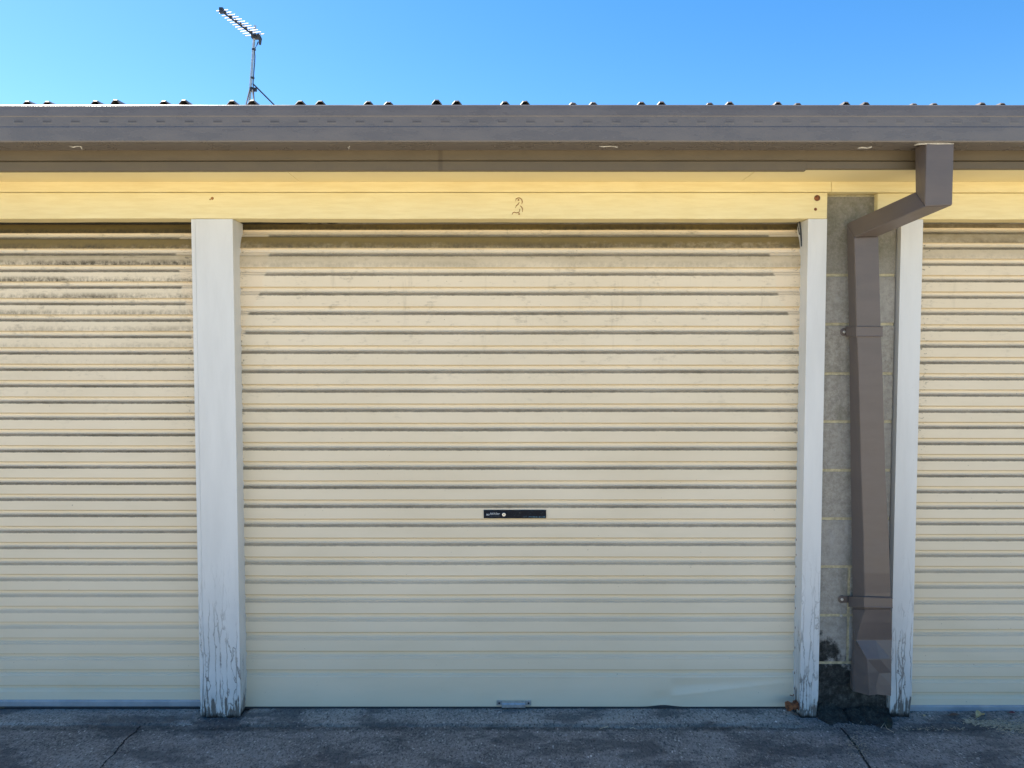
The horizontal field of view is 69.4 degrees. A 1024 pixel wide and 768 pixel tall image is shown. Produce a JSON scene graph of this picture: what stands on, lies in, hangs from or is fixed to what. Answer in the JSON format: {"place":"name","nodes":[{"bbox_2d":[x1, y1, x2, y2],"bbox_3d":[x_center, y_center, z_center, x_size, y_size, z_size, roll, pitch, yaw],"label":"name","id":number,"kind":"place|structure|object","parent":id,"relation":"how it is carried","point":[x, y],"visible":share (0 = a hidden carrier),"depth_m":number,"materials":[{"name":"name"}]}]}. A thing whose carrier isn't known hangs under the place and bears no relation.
{"place":"outdoors","nodes":[
{"label":"outdoors","id":0,"kind":"place"},
{"bbox_2d":[0,709,200,725],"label":"pavement","id":1,"kind":"structure","parent":0,"point":[117,717],"depth_m":3.07,"materials":[{"name":"concrete"}]},
{"bbox_2d":[0,710,1023,767],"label":"ground","id":2,"kind":"structure","parent":0,"point":[638,748],"depth_m":2.86,"materials":[{"name":"concrete"}]},
{"bbox_2d":[0,99,1023,728],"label":"garage building","id":3,"kind":"structure","parent":2,"relation":"on","point":[436,403],"depth_m":3.08,"materials":[{"name":"white paint"}]},
{"bbox_2d":[0,224,199,708],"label":"door","id":4,"kind":"structure","parent":3,"relation":"in","point":[99,609],"depth_m":3.10,"materials":[{"name":"metal"}]},
{"bbox_2d":[216,7,274,104],"bbox_3d":[-2.230,-2.657,7.774,1.420,2.277,2.858,1,3,20],"label":"tv antenna","id":5,"kind":"object","parent":3,"relation":"on","point":[254,37],"visible":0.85,"depth_m":7.82,"materials":[{"name":"metal"}]},
{"bbox_2d":[240,221,801,709],"bbox_3d":[0.023,0.262,3.230,2.360,2.241,0.315,0,3,0],"label":"door","id":6,"kind":"structure","parent":3,"relation":"in","point":[487,466],"depth_m":3.10,"materials":[{"name":"beige metal"}]},
{"bbox_2d":[910,224,1023,710],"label":"door","id":7,"kind":"structure","parent":3,"relation":"in","point":[968,622],"depth_m":3.11,"materials":[{"name":"metal"}]},
{"bbox_2d":[848,714,1023,762],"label":"dry litter","id":8,"kind":"object","parent":2,"relation":"on","point":[982,722],"visible":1,"depth_m":3.01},
{"bbox_2d":[975,710,984,718],"bbox_3d":[1.947,1.375,3.082,0.055,0.021,0.034,0,3,0],"label":"leaf","id":9,"kind":"object","parent":2,"relation":"on","point":[978,713],"visible":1,"depth_m":3.09,"materials":[{"name":"plant"}]},
{"bbox_2d":[0,0,1023,104],"label":"sky","id":10,"kind":"structure","parent":0,"point":[59,52],"materials":[{"name":"blue"}]},
{"bbox_2d":[237,708,803,728],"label":"pavement","id":11,"kind":"structure","parent":0,"point":[636,718],"depth_m":3.06,"materials":[{"name":"concrete"}]},
{"bbox_2d":[895,711,1023,723],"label":"pavement","id":12,"kind":"structure","parent":0,"point":[933,717],"depth_m":3.08,"materials":[{"name":"concrete"}]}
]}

